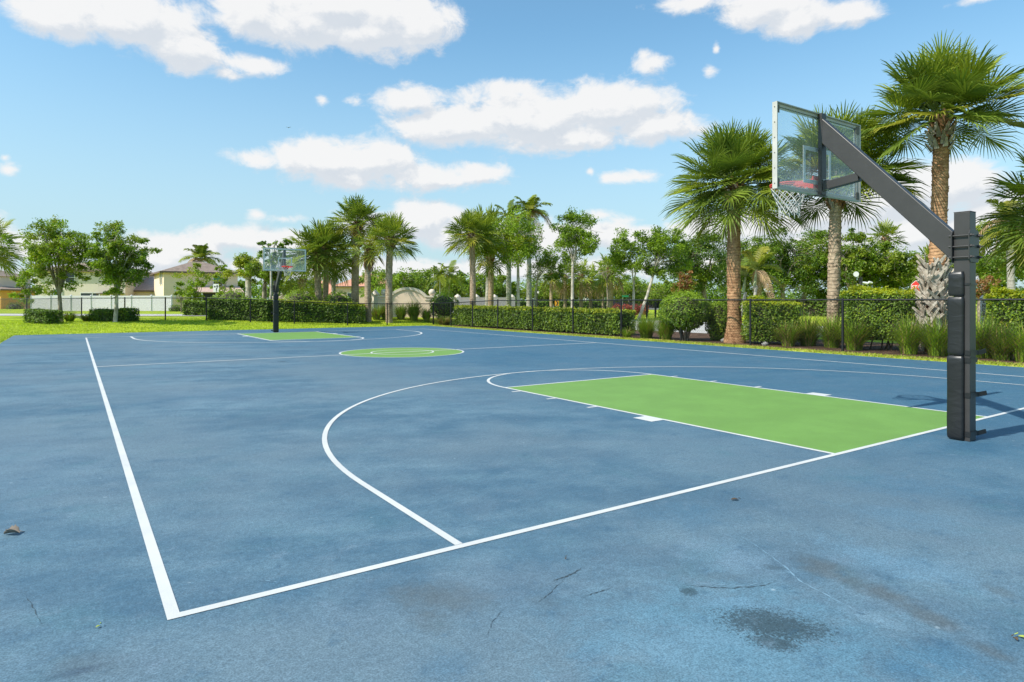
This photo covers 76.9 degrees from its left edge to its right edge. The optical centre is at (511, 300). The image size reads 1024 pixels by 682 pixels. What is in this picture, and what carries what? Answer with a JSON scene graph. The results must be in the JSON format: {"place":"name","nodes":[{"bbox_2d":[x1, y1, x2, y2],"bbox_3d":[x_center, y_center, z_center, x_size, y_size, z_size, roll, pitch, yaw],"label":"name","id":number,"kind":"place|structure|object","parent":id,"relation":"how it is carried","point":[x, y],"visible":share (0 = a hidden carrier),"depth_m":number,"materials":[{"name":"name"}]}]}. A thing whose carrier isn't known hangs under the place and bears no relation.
{"place":"outdoors","nodes":[
{"label":"outdoors","id":0,"kind":"place"},
{"bbox_2d":[0,303,1023,366],"bbox_3d":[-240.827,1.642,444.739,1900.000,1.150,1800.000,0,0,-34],"label":"ground","id":1,"kind":"structure","parent":0,"point":[651,312],"depth_m":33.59,"materials":[{"name":"plant"}]},
{"bbox_2d":[0,217,27,280],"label":"sabal palm","id":2,"kind":"object","parent":1,"relation":"on","point":[7,252],"visible":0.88,"depth_m":40.61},
{"bbox_2d":[0,270,34,308],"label":"house","id":3,"kind":"structure","parent":1,"relation":"on","point":[7,284],"depth_m":89.11,"materials":[{"name":"yellow paint"}]},
{"bbox_2d":[7,270,47,308],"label":"broadleaf tree","id":4,"kind":"object","parent":1,"relation":"on","point":[28,292],"visible":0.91,"depth_m":61.83,"materials":[{"name":"green plant"}]},
{"bbox_2d":[22,308,64,323],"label":"box hedge","id":5,"kind":"object","parent":1,"relation":"on","point":[40,316],"visible":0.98,"depth_m":30.62,"materials":[{"name":"green plant"}]},
{"bbox_2d":[0,214,102,321],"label":"broadleaf tree","id":6,"kind":"object","parent":1,"relation":"on","point":[42,255],"visible":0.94,"depth_m":32.05,"materials":[{"name":"green plant"}]},
{"bbox_2d":[35,263,153,295],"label":"house","id":7,"kind":"structure","parent":1,"relation":"on","point":[91,287],"depth_m":80.83,"materials":[{"name":"paint"}]},
{"bbox_2d":[30,295,172,310],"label":"vinyl fence","id":8,"kind":"object","parent":1,"relation":"on","point":[151,298],"visible":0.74,"depth_m":65.97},
{"bbox_2d":[88,307,140,321],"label":"box hedge","id":9,"kind":"object","parent":1,"relation":"on","point":[127,314],"visible":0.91,"depth_m":33.05,"materials":[{"name":"green plant"}]},
{"bbox_2d":[70,220,162,321],"bbox_3d":[-19.551,-1.470,32.387,3.361,5.278,3.500,0,0,27],"label":"broadleaf tree","id":10,"kind":"object","parent":1,"relation":"on","point":[117,271],"visible":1,"depth_m":32.07,"materials":[{"name":"green plant"}]},
{"bbox_2d":[133,277,153,295],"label":"house","id":11,"kind":"structure","parent":1,"relation":"on","point":[145,287],"depth_m":84.42,"materials":[{"name":"beige paint"}]},
{"bbox_2d":[171,262,212,299],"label":"broadleaf tree","id":12,"kind":"object","parent":1,"relation":"on","point":[193,292],"visible":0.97,"depth_m":57.72,"materials":[{"name":"green plant"}]},
{"bbox_2d":[180,300,208,315],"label":"clipped hedge","id":13,"kind":"object","parent":1,"relation":"on","point":[191,307],"visible":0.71,"depth_m":46.03,"materials":[{"name":"green plant"}]},
{"bbox_2d":[149,260,243,307],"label":"house","id":14,"kind":"structure","parent":1,"relation":"on","point":[164,282],"depth_m":77.59,"materials":[{"name":"beige paint"}]},
{"bbox_2d":[179,243,224,265],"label":"feather palm","id":15,"kind":"object","parent":1,"relation":"on","point":[201,252],"visible":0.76,"depth_m":99.43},
{"bbox_2d":[0,297,432,325],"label":"chain link fence","id":16,"kind":"object","parent":1,"relation":"on","point":[250,305],"visible":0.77,"depth_m":36.58,"materials":[{"name":"black metal"}]},
{"bbox_2d":[209,264,233,294],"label":"broadleaf tree","id":17,"kind":"object","parent":1,"relation":"on","point":[224,280],"visible":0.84,"depth_m":56.82,"materials":[{"name":"green plant"}]},
{"bbox_2d":[205,296,272,320],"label":"clipped hedge","id":18,"kind":"object","parent":1,"relation":"on","point":[238,310],"visible":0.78,"depth_m":35.59,"materials":[{"name":"green plant"}]},
{"bbox_2d":[219,252,262,297],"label":"broadleaf tree","id":19,"kind":"object","parent":1,"relation":"on","point":[240,261],"visible":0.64,"depth_m":46.48,"materials":[{"name":"green plant"}]},
{"bbox_2d":[240,252,288,298],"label":"broadleaf tree","id":20,"kind":"object","parent":1,"relation":"on","point":[265,275],"visible":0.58,"depth_m":45.52,"materials":[{"name":"green plant"}]},
{"bbox_2d":[256,239,292,298],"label":"broadleaf tree","id":21,"kind":"object","parent":1,"relation":"on","point":[279,245],"visible":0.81,"depth_m":37.86,"materials":[{"name":"green plant"}]},
{"bbox_2d":[282,289,319,302],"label":"round shrub","id":22,"kind":"object","parent":1,"relation":"on","point":[301,296],"visible":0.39,"depth_m":39.54,"materials":[{"name":"green plant"}]},
{"bbox_2d":[280,262,322,296],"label":"broadleaf tree","id":23,"kind":"object","parent":1,"relation":"on","point":[299,285],"visible":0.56,"depth_m":46.65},
{"bbox_2d":[282,219,354,300],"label":"sabal palm","id":24,"kind":"object","parent":1,"relation":"on","point":[316,263],"visible":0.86,"depth_m":40.35,"materials":[{"name":"plant"}]},
{"bbox_2d":[272,298,366,323],"bbox_3d":[-10.936,0.575,36.850,5.319,1.517,1.403,0,0,-17],"label":"clipped hedge","id":25,"kind":"object","parent":1,"relation":"on","point":[354,314],"visible":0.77,"depth_m":36.48,"materials":[{"name":"green plant"}]},
{"bbox_2d":[293,217,359,301],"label":"sabal palm","id":26,"kind":"object","parent":1,"relation":"on","point":[326,252],"visible":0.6,"depth_m":41.01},
{"bbox_2d":[309,236,362,295],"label":"sabal palm","id":27,"kind":"object","parent":1,"relation":"on","point":[333,285],"visible":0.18,"depth_m":43.84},
{"bbox_2d":[323,290,352,302],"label":"round shrub","id":28,"kind":"object","parent":1,"relation":"on","point":[338,297],"visible":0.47,"depth_m":39.65,"materials":[{"name":"green plant"}]},
{"bbox_2d":[323,194,384,302],"bbox_3d":[-10.133,-2.874,41.985,4.523,8.192,4.249,0,0,-34],"label":"sabal palm","id":29,"kind":"object","parent":1,"relation":"on","point":[356,211],"visible":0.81,"depth_m":41.64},
{"bbox_2d":[336,275,385,306],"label":"house","id":30,"kind":"structure","parent":1,"relation":"on","point":[344,288],"depth_m":118.24,"materials":[{"name":"beige paint"}]},
{"bbox_2d":[344,228,386,321],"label":"sabal palm","id":31,"kind":"object","parent":1,"relation":"on","point":[368,271],"visible":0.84,"depth_m":38.01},
{"bbox_2d":[359,266,392,297],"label":"distant tree","id":32,"kind":"object","parent":1,"relation":"on","point":[374,282],"visible":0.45,"depth_m":84.23,"materials":[{"name":"green plant"}]},
{"bbox_2d":[359,212,420,322],"bbox_3d":[-7.076,-1.996,38.224,3.804,6.867,4.032,0,0,-34],"label":"sabal palm","id":33,"kind":"object","parent":1,"relation":"on","point":[388,227],"visible":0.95,"depth_m":38.03,"materials":[{"name":"plant"}]},
{"bbox_2d":[372,266,428,295],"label":"distant tree","id":34,"kind":"object","parent":1,"relation":"on","point":[400,280],"visible":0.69,"depth_m":79.02,"materials":[{"name":"green plant"}]},
{"bbox_2d":[377,287,435,317],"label":"entrance wall","id":35,"kind":"structure","parent":1,"relation":"on","point":[406,295],"depth_m":42.00,"materials":[{"name":"beige paint"}]},
{"bbox_2d":[406,265,446,295],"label":"distant tree","id":36,"kind":"object","parent":1,"relation":"on","point":[427,276],"visible":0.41,"depth_m":84.82,"materials":[{"name":"green plant"}]},
{"bbox_2d":[424,263,453,296],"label":"feather palm","id":37,"kind":"object","parent":1,"relation":"on","point":[440,281],"visible":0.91,"depth_m":51.84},
{"bbox_2d":[429,290,459,319],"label":"round shrub","id":38,"kind":"object","parent":1,"relation":"on","point":[445,299],"visible":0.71,"depth_m":39.15,"materials":[{"name":"green plant"}]},
{"bbox_2d":[434,260,466,296],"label":"feather palm","id":39,"kind":"object","parent":1,"relation":"on","point":[450,271],"visible":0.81,"depth_m":52.85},
{"bbox_2d":[436,270,469,296],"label":"distant tree","id":40,"kind":"object","parent":1,"relation":"on","point":[454,288],"visible":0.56,"depth_m":76.83,"materials":[{"name":"green plant"}]},
{"bbox_2d":[442,208,501,305],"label":"sabal palm","id":41,"kind":"object","parent":1,"relation":"on","point":[468,221],"visible":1,"depth_m":41.21,"materials":[{"name":"plant"}]},
{"bbox_2d":[436,294,514,310],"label":"boundary wall","id":42,"kind":"structure","parent":1,"relation":"on","point":[467,299],"depth_m":68.15,"materials":[{"name":"paint"}]},
{"bbox_2d":[463,272,502,296],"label":"distant tree","id":43,"kind":"object","parent":1,"relation":"on","point":[482,282],"visible":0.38,"depth_m":82.97,"materials":[{"name":"green plant"}]},
{"bbox_2d":[457,202,511,305],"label":"sabal palm","id":44,"kind":"object","parent":1,"relation":"on","point":[490,212],"visible":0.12,"depth_m":46.68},
{"bbox_2d":[465,229,511,305],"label":"sabal palm","id":45,"kind":"object","parent":1,"relation":"on","point":[491,264],"visible":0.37,"depth_m":44.83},
{"bbox_2d":[465,204,545,306],"bbox_3d":[-0.286,-2.424,42.767,5.143,7.719,5.377,0,0,-18],"label":"broadleaf tree","id":46,"kind":"object","parent":1,"relation":"on","point":[518,247],"visible":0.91,"depth_m":42.21,"materials":[{"name":"green plant"}]},
{"bbox_2d":[495,274,522,296],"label":"distant tree","id":47,"kind":"object","parent":1,"relation":"on","point":[513,286],"visible":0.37,"depth_m":86.87,"materials":[{"name":"green plant"}]},
{"bbox_2d":[0,326,1023,681],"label":"court surface","id":48,"kind":"object","parent":1,"relation":"on","point":[910,546],"visible":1,"depth_m":4.17,"materials":[{"name":"blue paint"}]},
{"bbox_2d":[263,247,305,331],"bbox_3d":[-10.328,-0.434,28.337,2.205,3.722,1.671,0,0,30],"label":"basketball hoop","id":49,"kind":"object","parent":48,"relation":"on","point":[283,267],"visible":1,"depth_m":28.57,"materials":[{"name":"black metal"}]},
{"bbox_2d":[242,332,352,339],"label":"painted lane","id":50,"kind":"structure","parent":48,"relation":"on","point":[292,335],"depth_m":26.65,"materials":[{"name":"green paint"}]},
{"bbox_2d":[341,348,461,356],"bbox_3d":[-3.057,1.425,18.010,3.440,0.001,3.440,0,0,-34],"label":"circle paint","id":51,"kind":"object","parent":48,"relation":"on","point":[417,352],"visible":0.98,"depth_m":17.85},
{"bbox_2d":[85,329,1023,619],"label":"boundary lines","id":52,"kind":"object","parent":48,"relation":"on","point":[167,595],"visible":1,"depth_m":4.02,"materials":[{"name":"white paint"}]},
{"bbox_2d":[322,366,1019,544],"bbox_3d":[2.375,1.423,10.002,11.489,0.001,7.294,0,0,-34],"label":"three point line","id":53,"kind":"object","parent":48,"relation":"on","point":[432,527],"visible":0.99,"depth_m":5.23,"materials":[{"name":"white paint"}]},
{"bbox_2d":[508,374,982,452],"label":"painted lane","id":54,"kind":"structure","parent":48,"relation":"on","point":[829,424],"depth_m":8.40,"materials":[{"name":"green paint"}]},
{"bbox_2d":[503,374,985,453],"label":"lane lines","id":55,"kind":"object","parent":54,"relation":"on","point":[647,418],"visible":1,"depth_m":8.54,"materials":[{"name":"white paint"}]},
{"bbox_2d":[769,101,986,441],"bbox_3d":[4.215,-0.434,7.682,2.205,3.722,1.671,0,0,30],"label":"basketball hoop","id":56,"kind":"object","parent":48,"relation":"on","point":[959,246],"visible":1,"depth_m":6.80,"materials":[{"name":"black metal"}]},
{"bbox_2d":[492,199,532,305],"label":"feather palm","id":57,"kind":"object","parent":1,"relation":"on","point":[508,272],"visible":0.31,"depth_m":49.84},
{"bbox_2d":[32,272,1023,308],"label":"treeline","id":58,"kind":"object","parent":1,"relation":"on","point":[792,295],"visible":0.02,"depth_m":164.66,"materials":[{"name":"green plant"}]},
{"bbox_2d":[515,194,553,306],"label":"feather palm","id":59,"kind":"object","parent":1,"relation":"on","point":[533,201],"visible":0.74,"depth_m":51.73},
{"bbox_2d":[520,279,557,302],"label":"distant tree","id":60,"kind":"object","parent":1,"relation":"on","point":[542,296],"visible":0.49,"depth_m":90.61,"materials":[{"name":"green plant"}]},
{"bbox_2d":[522,244,569,306],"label":"broadleaf tree","id":61,"kind":"object","parent":1,"relation":"on","point":[548,262],"visible":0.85,"depth_m":45.03,"materials":[{"name":"green plant"}]},
{"bbox_2d":[538,262,567,306],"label":"sabal palm","id":62,"kind":"object","parent":1,"relation":"on","point":[552,283],"visible":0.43,"depth_m":57.87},
{"bbox_2d":[555,263,580,307],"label":"broadleaf tree","id":63,"kind":"object","parent":1,"relation":"on","point":[563,286],"visible":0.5,"depth_m":59.74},
{"bbox_2d":[549,205,602,307],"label":"broadleaf tree","id":64,"kind":"object","parent":1,"relation":"on","point":[572,237],"visible":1,"depth_m":40.76,"materials":[{"name":"green plant"}]},
{"bbox_2d":[565,258,598,307],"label":"sabal palm","id":65,"kind":"object","parent":1,"relation":"on","point":[580,279],"visible":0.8,"depth_m":59.75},
{"bbox_2d":[577,262,606,308],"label":"sabal palm","id":66,"kind":"object","parent":1,"relation":"on","point":[595,293],"visible":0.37,"depth_m":61.77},
{"bbox_2d":[589,257,621,308],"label":"broadleaf tree","id":67,"kind":"object","parent":1,"relation":"on","point":[607,275],"visible":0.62,"depth_m":49.85,"materials":[{"name":"green plant"}]},
{"bbox_2d":[590,253,631,307],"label":"sabal palm","id":68,"kind":"object","parent":1,"relation":"on","point":[611,283],"visible":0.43,"depth_m":54.79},
{"bbox_2d":[605,227,651,316],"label":"broadleaf tree","id":69,"kind":"object","parent":1,"relation":"on","point":[617,256],"visible":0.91,"depth_m":42.90,"materials":[{"name":"green plant"}]},
{"bbox_2d":[613,273,658,305],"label":"distant tree","id":70,"kind":"object","parent":1,"relation":"on","point":[628,289],"visible":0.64,"depth_m":89.73,"materials":[{"name":"green plant"}]},
{"bbox_2d":[631,224,694,318],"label":"broadleaf tree","id":71,"kind":"object","parent":1,"relation":"on","point":[658,243],"visible":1,"depth_m":41.75,"materials":[{"name":"green plant"}]},
{"bbox_2d":[649,280,682,298],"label":"distant tree","id":72,"kind":"object","parent":1,"relation":"on","point":[666,287],"visible":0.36,"depth_m":87.03,"materials":[{"name":"green plant"}]},
{"bbox_2d":[670,270,700,294],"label":"broadleaf tree","id":73,"kind":"object","parent":1,"relation":"on","point":[688,281],"visible":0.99,"depth_m":45.71,"materials":[{"name":"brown plant"}]},
{"bbox_2d":[665,229,745,305],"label":"oak tree","id":74,"kind":"object","parent":1,"relation":"on","point":[703,276],"visible":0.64,"depth_m":49.09,"materials":[{"name":"green plant"}]},
{"bbox_2d":[449,325,1023,363],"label":"mulch bed","id":75,"kind":"object","parent":1,"relation":"on","point":[876,348],"visible":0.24,"depth_m":20.98,"materials":[{"name":"brown plant"}]},
{"bbox_2d":[454,304,636,334],"bbox_3d":[0.874,0.778,31.858,1.434,1.253,13.903,0,0,-34],"label":"clipped hedge","id":76,"kind":"object","parent":75,"relation":"on","point":[521,311],"visible":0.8,"depth_m":29.77,"materials":[{"name":"green plant"}]},
{"bbox_2d":[629,311,657,337],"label":"grass clump","id":77,"kind":"object","parent":75,"relation":"on","point":[642,329],"visible":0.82,"depth_m":24.41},
{"bbox_2d":[645,316,677,339],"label":"grass clump","id":78,"kind":"object","parent":75,"relation":"on","point":[662,324],"visible":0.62,"depth_m":23.59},
{"bbox_2d":[656,289,712,340],"bbox_3d":[6.260,0.522,23.230,1.953,1.932,1.931,0,0,-34],"label":"topiary shrub","id":79,"kind":"object","parent":75,"relation":"on","point":[675,311],"visible":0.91,"depth_m":22.73,"materials":[{"name":"green plant"}]},
{"bbox_2d":[704,298,726,340],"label":"leafy shrub","id":80,"kind":"object","parent":75,"relation":"on","point":[716,318],"visible":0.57,"depth_m":22.95,"materials":[{"name":"green plant"}]},
{"bbox_2d":[433,298,1023,361],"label":"chain link fence","id":81,"kind":"object","parent":75,"relation":"on","point":[842,300],"visible":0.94,"depth_m":20.43,"materials":[{"name":"black metal"}]},
{"bbox_2d":[660,117,815,342],"bbox_3d":[7.546,-2.265,21.964,5.279,7.700,5.082,0,0,-34],"label":"sabal palm","id":82,"kind":"object","parent":75,"relation":"on","point":[734,156],"visible":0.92,"depth_m":21.29,"materials":[{"name":"plant"}]},
{"bbox_2d":[739,293,804,342],"bbox_3d":[8.537,0.609,21.203,2.059,1.754,1.553,0,0,13],"label":"leafy shrub","id":83,"kind":"object","parent":75,"relation":"on","point":[784,310],"visible":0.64,"depth_m":20.85,"materials":[{"name":"green plant"}]},
{"bbox_2d":[768,319,804,346],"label":"grass clump","id":84,"kind":"object","parent":75,"relation":"on","point":[783,334],"visible":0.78,"depth_m":20.02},
{"bbox_2d":[784,310,824,345],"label":"grass clump","id":85,"kind":"object","parent":75,"relation":"on","point":[805,341],"visible":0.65,"depth_m":20.19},
{"bbox_2d":[805,312,840,347],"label":"grass clump","id":86,"kind":"object","parent":75,"relation":"on","point":[827,339],"visible":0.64,"depth_m":19.43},
{"bbox_2d":[742,100,931,322],"bbox_3d":[10.266,-2.324,20.239,5.234,7.804,5.271,0,0,-34],"label":"sabal palm","id":87,"kind":"object","parent":75,"relation":"on","point":[839,168],"visible":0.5,"depth_m":20.01,"materials":[{"name":"plant"}]},
{"bbox_2d":[829,313,882,350],"bbox_3d":[9.875,0.884,18.622,1.810,1.126,1.776,0,0,-34],"label":"grass clump","id":88,"kind":"object","parent":75,"relation":"on","point":[851,333],"visible":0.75,"depth_m":18.40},
{"bbox_2d":[839,283,919,350],"bbox_3d":[10.791,0.450,18.837,2.362,2.070,1.618,0,0,38],"label":"leafy shrub","id":89,"kind":"object","parent":75,"relation":"on","point":[863,308],"visible":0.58,"depth_m":18.43,"materials":[{"name":"green plant"}]},
{"bbox_2d":[881,312,925,354],"bbox_3d":[10.592,0.848,17.169,1.652,1.199,1.658,0,0,-34],"label":"grass clump","id":90,"kind":"object","parent":75,"relation":"on","point":[904,340],"visible":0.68,"depth_m":17.05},
{"bbox_2d":[907,312,947,356],"bbox_3d":[10.944,0.812,16.602,1.805,1.270,1.684,0,0,21],"label":"grass clump","id":91,"kind":"object","parent":75,"relation":"on","point":[935,340],"visible":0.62,"depth_m":16.43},
{"bbox_2d":[848,30,1023,352],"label":"sabal palm","id":92,"kind":"object","parent":75,"relation":"on","point":[942,83],"visible":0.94,"depth_m":17.33,"materials":[{"name":"plant"}]},
{"bbox_2d":[976,311,1010,358],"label":"grass clump","id":93,"kind":"object","parent":75,"relation":"on","point":[981,346],"visible":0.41,"depth_m":15.80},
{"bbox_2d":[976,322,1020,360],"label":"grass clump","id":94,"kind":"object","parent":75,"relation":"on","point":[996,351],"visible":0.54,"depth_m":15.37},
{"bbox_2d":[976,149,1023,278],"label":"sabal palm","id":95,"kind":"object","parent":75,"relation":"on","point":[1015,234],"visible":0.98,"depth_m":18.14,"materials":[{"name":"plant"}]},
{"bbox_2d":[982,286,1023,342],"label":"leafy shrub","id":96,"kind":"object","parent":75,"relation":"on","point":[997,292],"visible":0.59,"depth_m":17.11,"materials":[{"name":"green plant"}]},
{"bbox_2d":[993,319,1023,361],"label":"grass clump","id":97,"kind":"object","parent":75,"relation":"on","point":[1018,347],"visible":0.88,"depth_m":14.97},
{"bbox_2d":[706,238,778,312],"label":"oak tree","id":98,"kind":"object","parent":1,"relation":"on","point":[742,277],"visible":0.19,"depth_m":55.42,"materials":[{"name":"green plant"}]},
{"bbox_2d":[741,246,782,304],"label":"feather palm","id":99,"kind":"object","parent":1,"relation":"on","point":[756,262],"visible":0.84,"depth_m":28.94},
{"bbox_2d":[741,227,827,298],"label":"oak tree","id":100,"kind":"object","parent":1,"relation":"on","point":[786,262],"visible":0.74,"depth_m":49.05,"materials":[{"name":"green plant"}]},
{"bbox_2d":[759,297,844,316],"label":"roadside hedge","id":101,"kind":"object","parent":1,"relation":"on","point":[816,305],"visible":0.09,"depth_m":60.60,"materials":[{"name":"green plant"}]},
{"bbox_2d":[776,225,850,314],"bbox_3d":[25.019,-2.553,52.008,6.371,7.667,6.500,0,0,-1],"label":"oak tree","id":102,"kind":"object","parent":1,"relation":"on","point":[821,235],"visible":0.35,"depth_m":51.69,"materials":[{"name":"green plant"}]},
{"bbox_2d":[818,230,890,315],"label":"oak tree","id":103,"kind":"object","parent":1,"relation":"on","point":[862,261],"visible":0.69,"depth_m":48.28,"materials":[{"name":"green plant"}]},
{"bbox_2d":[849,237,920,294],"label":"oak tree","id":104,"kind":"object","parent":1,"relation":"on","point":[898,276],"visible":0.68,"depth_m":48.81,"materials":[{"name":"green plant"}]},
{"bbox_2d":[865,218,909,285],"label":"sabal palm","id":105,"kind":"object","parent":1,"relation":"on","point":[883,231],"visible":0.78,"depth_m":51.70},
{"bbox_2d":[948,218,1017,321],"bbox_3d":[34.270,-2.366,46.400,5.731,7.953,6.324,0,0,-34],"label":"oak tree","id":106,"kind":"object","parent":1,"relation":"on","point":[979,273],"visible":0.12,"depth_m":45.49,"materials":[{"name":"green plant"}]},
{"bbox_2d":[976,271,1000,298],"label":"broadleaf tree","id":107,"kind":"object","parent":1,"relation":"on","point":[988,282],"visible":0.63,"depth_m":35.76,"materials":[{"name":"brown plant"}]},
{"bbox_2d":[976,199,1022,289],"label":"feather palm","id":108,"kind":"object","parent":1,"relation":"on","point":[1011,282],"visible":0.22,"depth_m":24.02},
{"bbox_2d":[976,230,1023,284],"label":"oak tree","id":109,"kind":"object","parent":1,"relation":"on","point":[1001,272],"visible":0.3,"depth_m":41.92,"materials":[{"name":"green plant"}]},
{"bbox_2d":[0,0,1023,301],"label":"sky","id":110,"kind":"structure","parent":0,"point":[170,120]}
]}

